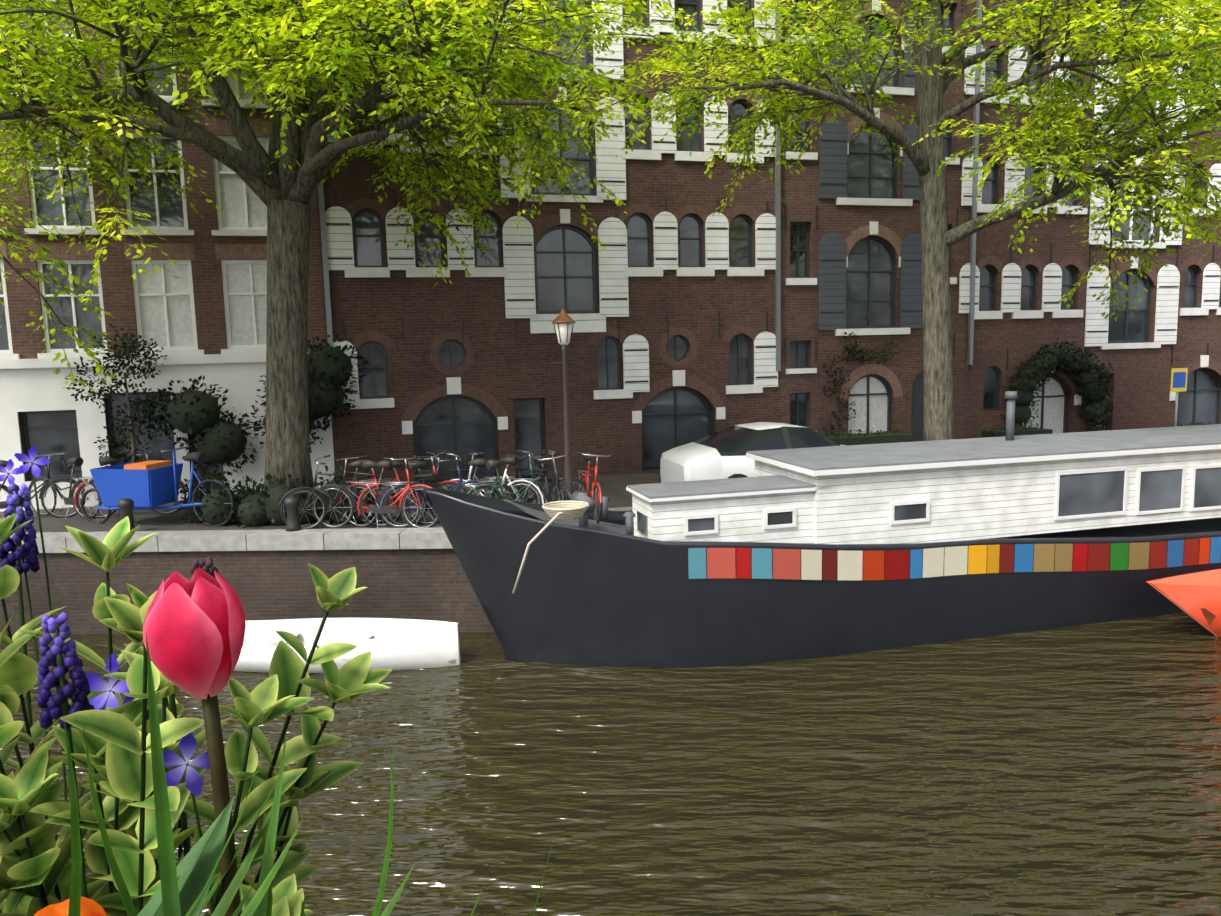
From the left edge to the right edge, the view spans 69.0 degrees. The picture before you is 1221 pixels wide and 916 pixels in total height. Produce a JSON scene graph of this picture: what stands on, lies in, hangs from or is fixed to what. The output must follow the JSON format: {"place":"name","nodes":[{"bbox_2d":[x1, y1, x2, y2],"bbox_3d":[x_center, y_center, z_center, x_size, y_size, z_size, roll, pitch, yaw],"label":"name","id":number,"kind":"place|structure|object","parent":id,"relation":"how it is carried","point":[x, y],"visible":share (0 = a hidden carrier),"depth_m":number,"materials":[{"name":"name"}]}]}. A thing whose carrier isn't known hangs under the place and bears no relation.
{"place":"outdoors","nodes":[
{"label":"outdoors","id":0,"kind":"place"},
{"bbox_2d":[0,0,334,511],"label":"house","id":1,"kind":"structure","parent":0,"point":[29,389],"depth_m":17.30,"materials":[{"name":"white paint"}]},
{"bbox_2d":[146,334,367,477],"bbox_3d":[-6.850,-1.034,17.469,4.148,2.771,1.432,-3,7,-14],"label":"topiary shrub","id":2,"kind":"object","parent":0,"point":[322,364],"depth_m":17.24,"materials":[{"name":"green plant"}]},
{"bbox_2d":[174,463,387,527],"bbox_3d":[-5.655,0.683,15.241,3.902,1.209,1.375,-1,7,1],"label":"shrub","id":3,"kind":"object","parent":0,"point":[272,501],"depth_m":14.95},
{"bbox_2d":[0,473,660,633],"bbox_3d":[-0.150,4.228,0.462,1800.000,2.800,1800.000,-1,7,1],"label":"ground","id":4,"kind":"structure","parent":0,"point":[428,584],"depth_m":14.28,"materials":[{"name":"brown"}]},
{"bbox_2d":[0,455,85,520],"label":"bicycle","id":5,"kind":"object","parent":4,"relation":"on","point":[47,485],"visible":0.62,"depth_m":16.14,"materials":[{"name":"black paint"}]},
{"bbox_2d":[28,452,101,519],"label":"bicycle","id":6,"kind":"object","parent":4,"relation":"on","point":[77,461],"visible":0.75,"depth_m":16.17,"materials":[{"name":"grey paint"}]},
{"bbox_2d":[64,324,173,465],"bbox_3d":[-9.225,-0.801,17.011,1.823,3.529,1.947,-1,7,1],"label":"shrub","id":7,"kind":"object","parent":4,"relation":"on","point":[139,402],"depth_m":16.81,"materials":[{"name":"green plant"}]},
{"bbox_2d":[74,450,186,518],"bbox_3d":[-8.732,0.488,16.151,1.826,1.196,0.556,-5,8,-28],"label":"bicycle","id":8,"kind":"object","parent":4,"relation":"on","point":[103,461],"visible":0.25,"depth_m":16.00,"materials":[{"name":"red paint"}]},
{"bbox_2d":[81,446,234,526],"bbox_3d":[-7.827,0.502,15.242,3.079,1.357,0.850,0,7,13],"label":"cargo bike","id":9,"kind":"object","parent":4,"relation":"on","point":[150,485],"visible":0.85,"depth_m":15.01,"materials":[{"name":"blue metal"}]},
{"bbox_2d":[0,0,325,494],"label":"house wall","id":10,"kind":"structure","parent":4,"relation":"on","point":[117,288],"depth_m":17.25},
{"bbox_2d":[0,4,270,259],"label":"brick lintels","id":11,"kind":"structure","parent":10,"relation":"attached to","point":[222,251],"depth_m":17.33,"materials":[{"name":"brick"}]},
{"bbox_2d":[136,17,266,346],"bbox_3d":[-11.215,-6.370,16.494,9.180,8.800,0.001,-3,7,-15],"label":"house curtain","id":12,"kind":"object","parent":10,"relation":"attached to","point":[152,311],"depth_m":17.66,"materials":[{"name":"white fabric"}]},
{"bbox_2d":[8,507,631,552],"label":"quay coping","id":13,"kind":"object","parent":4,"relation":"on","point":[307,539],"visible":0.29,"depth_m":14.12,"materials":[{"name":"grey stone"}]},
{"bbox_2d":[117,498,136,530],"bbox_3d":[-7.947,0.939,14.596,0.247,0.550,0.260,-1,7,1],"label":"mooring bollard","id":14,"kind":"object","parent":13,"relation":"on","point":[125,505],"visible":0.75,"depth_m":14.52,"materials":[{"name":"metal"}]},
{"bbox_2d":[284,496,301,531],"bbox_3d":[-5.151,0.896,14.392,0.247,0.550,0.260,-1,7,1],"label":"mooring bollard","id":15,"kind":"object","parent":13,"relation":"on","point":[291,503],"visible":0.96,"depth_m":14.32,"materials":[{"name":"metal"}]},
{"bbox_2d":[279,455,396,528],"bbox_3d":[-4.456,0.583,14.610,1.881,1.194,0.610,-4,14,-22],"label":"bicycle","id":16,"kind":"object","parent":4,"relation":"on","point":[320,495],"visible":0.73,"depth_m":14.58,"materials":[{"name":"black paint"}]},
{"bbox_2d":[311,456,422,527],"bbox_3d":[-4.008,0.564,14.564,1.854,1.207,0.540,-2,7,-4],"label":"bicycle","id":17,"kind":"object","parent":4,"relation":"on","point":[392,509],"visible":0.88,"depth_m":14.55,"materials":[{"name":"red metal"}]},
{"bbox_2d":[339,455,438,527],"bbox_3d":[-3.611,0.556,14.568,1.850,1.204,0.517,-1,7,6],"label":"bicycle","id":18,"kind":"object","parent":4,"relation":"on","point":[369,464],"visible":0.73,"depth_m":14.49,"materials":[{"name":"red paint"}]},
{"bbox_2d":[0,0,777,514],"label":"tree","id":19,"kind":"object","parent":4,"relation":"on","point":[438,60],"depth_m":13.66,"materials":[{"name":"green plant"}]},
{"bbox_2d":[357,452,468,526],"bbox_3d":[-3.237,0.538,14.671,1.881,1.194,0.617,-2,10,-6],"label":"bicycle","id":20,"kind":"object","parent":4,"relation":"on","point":[368,489],"visible":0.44,"depth_m":14.60,"materials":[{"name":"red paint"}]},
{"bbox_2d":[381,452,494,524],"bbox_3d":[-2.825,0.554,14.581,1.881,1.194,0.582,-3,15,-11],"label":"bicycle","id":21,"kind":"object","parent":4,"relation":"on","point":[457,487],"visible":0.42,"depth_m":14.59,"materials":[{"name":"blue paint"}]},
{"bbox_2d":[405,450,516,524],"bbox_3d":[-2.479,0.521,14.667,1.881,1.194,0.605,-1,15,0],"label":"bicycle","id":22,"kind":"object","parent":4,"relation":"on","point":[479,462],"visible":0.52,"depth_m":14.59,"materials":[{"name":"black paint"}]},
{"bbox_2d":[443,452,543,503],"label":"bicycle","id":23,"kind":"object","parent":4,"relation":"on","point":[511,460],"visible":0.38,"depth_m":14.65,"materials":[{"name":"white paint"}]},
{"bbox_2d":[465,450,560,501],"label":"bicycle","id":24,"kind":"object","parent":4,"relation":"on","point":[491,464],"visible":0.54,"depth_m":14.39,"materials":[{"name":"green paint"}]},
{"bbox_2d":[480,449,590,502],"bbox_3d":[-1.269,0.472,14.816,1.881,1.194,0.622,-1,5,2],"label":"bicycle","id":25,"kind":"object","parent":4,"relation":"on","point":[553,483],"visible":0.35,"depth_m":14.80,"materials":[{"name":"black paint"}]},
{"bbox_2d":[309,0,780,485],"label":"warehouse wall","id":26,"kind":"structure","parent":4,"relation":"on","point":[505,369],"depth_m":19.52,"materials":[{"name":"brown brick"}]},
{"bbox_2d":[350,0,440,265],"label":"window","id":27,"kind":"structure","parent":26,"relation":"attached to","point":[429,257],"depth_m":18.76,"materials":[{"name":"black glass"}]},
{"bbox_2d":[317,0,777,402],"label":"shutters","id":28,"kind":"object","parent":26,"relation":"attached to","point":[519,280],"visible":0.5,"depth_m":19.44,"materials":[{"name":"white wood"}]},
{"bbox_2d":[344,74,759,424],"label":"window arches","id":29,"kind":"structure","parent":26,"relation":"attached to","point":[418,404],"depth_m":19.35,"materials":[{"name":"brick"}]},
{"bbox_2d":[530,320,605,332],"bbox_3d":[-0.924,-2.889,19.546,1.700,0.260,0.050,-3,7,-15],"label":"window sill","id":30,"kind":"structure","parent":26,"relation":"attached to","point":[578,326],"depth_m":19.57,"materials":[{"name":"white stone"}]},
{"bbox_2d":[530,453,575,518],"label":"bicycle","id":31,"kind":"object","parent":4,"relation":"on","point":[559,488],"visible":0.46,"depth_m":14.42,"materials":[{"name":"black paint"}]},
{"bbox_2d":[551,309,578,500],"bbox_3d":[-0.706,-0.634,14.226,0.386,3.470,0.386,-8,10,-43],"label":"street lamp","id":32,"kind":"object","parent":4,"relation":"on","point":[563,321],"visible":0.81,"depth_m":14.12,"materials":[{"name":"metal"}]},
{"bbox_2d":[576,451,611,523],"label":"bicycle","id":33,"kind":"object","parent":4,"relation":"on","point":[588,457],"visible":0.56,"depth_m":14.24,"materials":[{"name":"red paint"}]},
{"bbox_2d":[660,422,845,482],"bbox_3d":[3.426,0.036,17.392,4.700,1.440,2.100,-3,7,-15],"label":"white car","id":34,"kind":"object","parent":4,"relation":"on","point":[721,454],"visible":0.27,"depth_m":16.49,"materials":[{"name":"white paint"}]},
{"bbox_2d":[823,428,914,444],"bbox_3d":[5.772,0.001,20.272,2.606,1.420,1.096,-3,7,-14],"label":"hedge","id":35,"kind":"object","parent":4,"relation":"on","point":[870,438],"depth_m":19.98,"materials":[{"name":"green plant"}]},
{"bbox_2d":[781,0,973,438],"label":"warehouse wall","id":36,"kind":"structure","parent":4,"relation":"on","point":[799,303],"depth_m":21.26,"materials":[{"name":"brown brick"}]},
{"bbox_2d":[821,332,900,433],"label":"climbing vine","id":37,"kind":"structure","parent":36,"relation":"attached to","point":[861,359],"depth_m":21.31,"materials":[{"name":"green plant"}]},
{"bbox_2d":[818,9,922,329],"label":"shutters","id":38,"kind":"object","parent":36,"relation":"attached to","point":[832,274],"visible":0.46,"depth_m":21.03,"materials":[{"name":"grey wood"}]},
{"bbox_2d":[839,2,904,399],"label":"window arches","id":39,"kind":"structure","parent":36,"relation":"attached to","point":[854,237],"depth_m":21.29,"materials":[{"name":"brick"}]},
{"bbox_2d":[980,423,1052,437],"bbox_3d":[9.795,-0.196,21.660,1.858,1.337,1.371,-1,7,1],"label":"hedge","id":40,"kind":"object","parent":4,"relation":"on","point":[1019,432],"depth_m":21.41,"materials":[{"name":"green plant"}]},
{"bbox_2d":[963,0,1220,438],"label":"warehouse wall","id":41,"kind":"structure","parent":4,"relation":"on","point":[1141,381],"depth_m":22.79,"materials":[{"name":"brown brick"}]},
{"bbox_2d":[967,0,981,364],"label":"drainpipe","id":42,"kind":"object","parent":41,"relation":"attached to","point":[976,112],"visible":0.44,"depth_m":21.75,"materials":[{"name":"grey metal"}]},
{"bbox_2d":[1000,337,1114,430],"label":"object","id":43,"kind":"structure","parent":41,"relation":"attached to","point":[1025,416],"depth_m":22.54,"materials":[{"name":"green plant"}]},
{"bbox_2d":[1023,378,1104,433],"bbox_3d":[11.932,-1.305,23.485,2.825,1.900,0.022,-3,7,-15],"label":"warehouse curtain","id":44,"kind":"object","parent":41,"relation":"in","point":[1053,413],"depth_m":23.37,"materials":[{"name":"white fabric"}]},
{"bbox_2d":[959,4,1220,345],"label":"shutters","id":45,"kind":"object","parent":41,"relation":"attached to","point":[1167,303],"visible":0.35,"depth_m":22.75,"materials":[{"name":"white wood"}]},
{"bbox_2d":[976,37,1220,394],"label":"window arches","id":46,"kind":"structure","parent":41,"relation":"attached to","point":[1080,266],"depth_m":22.83,"materials":[{"name":"brick"}]},
{"bbox_2d":[1170,368,1187,426],"bbox_3d":[14.519,-1.126,22.798,0.500,2.350,0.080,-3,7,-15],"label":"parking sign","id":47,"kind":"object","parent":4,"relation":"on","point":[1178,379],"visible":0.85,"depth_m":22.67,"materials":[{"name":"blue metal"}]},
{"bbox_2d":[1172,422,1209,426],"bbox_3d":[15.186,-0.406,23.171,1.532,1.090,1.268,-1,7,1],"label":"hedge","id":48,"kind":"object","parent":4,"relation":"on","point":[1199,423],"depth_m":23.17,"materials":[{"name":"green plant"}]},
{"bbox_2d":[309,0,780,370],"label":"drainpipes","id":49,"kind":"object","parent":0,"point":[777,269],"visible":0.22,"depth_m":20.28,"materials":[{"name":"grey metal"}]},
{"bbox_2d":[326,0,776,478],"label":"window trim","id":50,"kind":"structure","parent":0,"point":[658,436],"depth_m":19.59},
{"bbox_2d":[413,386,712,482],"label":"door frames","id":51,"kind":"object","parent":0,"point":[493,422],"depth_m":19.68,"materials":[{"name":"black wood"}]},
{"bbox_2d":[0,612,1220,915],"bbox_3d":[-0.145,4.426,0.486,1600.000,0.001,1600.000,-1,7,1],"label":"canal water","id":52,"kind":"structure","parent":0,"point":[1072,770],"depth_m":9.08,"materials":[{"name":"brown liquid"}]},
{"bbox_2d":[234,618,459,672],"bbox_3d":[-4.098,2.734,12.904,3.900,0.720,1.350,-1,7,7],"label":"white boat","id":53,"kind":"object","parent":52,"relation":"on","point":[393,644],"visible":0.56,"depth_m":12.61,"materials":[{"name":"white plastic"}]},
{"bbox_2d":[424,488,1220,667],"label":"boat hull","id":54,"kind":"object","parent":52,"relation":"on","point":[609,592],"visible":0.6,"depth_m":12.46,"materials":[{"name":"black metal"}]},
{"bbox_2d":[512,500,588,593],"bbox_3d":[-0.737,1.223,11.948,1.028,1.166,0.653,-7,9,-39],"label":"rope","id":55,"kind":"object","parent":54,"relation":"attached to","point":[567,509],"visible":1,"depth_m":11.80,"materials":[{"name":"beige"}]},
{"bbox_2d":[571,391,1017,535],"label":"boat fittings","id":56,"kind":"object","parent":54,"relation":"on","point":[1010,397],"visible":0.81,"depth_m":13.75,"materials":[{"name":"metal"}]},
{"bbox_2d":[632,449,1220,543],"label":"houseboat cabin wall","id":57,"kind":"structure","parent":54,"relation":"on","point":[976,502],"depth_m":13.29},
{"bbox_2d":[626,444,1220,535],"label":"houseboat trim","id":58,"kind":"structure","parent":57,"relation":"attached to","point":[957,464],"depth_m":13.46,"materials":[{"name":"white wood"}]},
{"bbox_2d":[627,424,1220,502],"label":"houseboat roof","id":59,"kind":"structure","parent":57,"relation":"on","point":[874,455],"depth_m":14.17,"materials":[{"name":"grey metal"}]},
{"bbox_2d":[637,467,1220,535],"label":"houseboat windows","id":60,"kind":"structure","parent":57,"relation":"in","point":[1090,493],"depth_m":14.09,"materials":[{"name":"black glass"}]},
{"bbox_2d":[688,537,1220,579],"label":"colored panels","id":61,"kind":"object","parent":54,"relation":"attached to","point":[799,564],"visible":0.92,"depth_m":12.93,"materials":[{"name":"multicoloured paint"}]},
{"bbox_2d":[1146,569,1220,636],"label":"orange boat","id":62,"kind":"object","parent":52,"relation":"on","point":[1195,596],"visible":0.95,"depth_m":12.79,"materials":[{"name":"orange plastic"}]},
{"bbox_2d":[848,377,887,433],"bbox_3d":[6.339,-1.174,21.915,1.250,1.800,0.001,-3,7,-15],"label":"warehouse curtain","id":63,"kind":"object","parent":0,"point":[878,412],"depth_m":21.91,"materials":[{"name":"white fabric"}]},
{"bbox_2d":[785,0,962,441],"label":"window frames","id":64,"kind":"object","parent":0,"point":[857,283],"depth_m":21.28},
{"bbox_2d":[532,0,1220,440],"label":"tree","id":65,"kind":"object","parent":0,"point":[1179,46],"depth_m":16.18,"materials":[{"name":"green plant"}]},
{"bbox_2d":[961,2,1220,432],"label":"window frames","id":66,"kind":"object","parent":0,"point":[1206,401],"depth_m":23.27,"materials":[{"name":"white wood"}]},
{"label":"planter soil","id":67,"kind":"structure","parent":0,"visible":0},
{"bbox_2d":[0,462,553,915],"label":"planter greens","id":68,"kind":"object","parent":67,"relation":"on","point":[134,828],"visible":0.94,"depth_m":0.56,"materials":[{"name":"green plant"}]},
{"bbox_2d":[0,446,245,915],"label":"planter flowers","id":69,"kind":"object","parent":68,"relation":"in","point":[194,627],"visible":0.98,"depth_m":0.47,"materials":[{"name":"multicoloured plant"}]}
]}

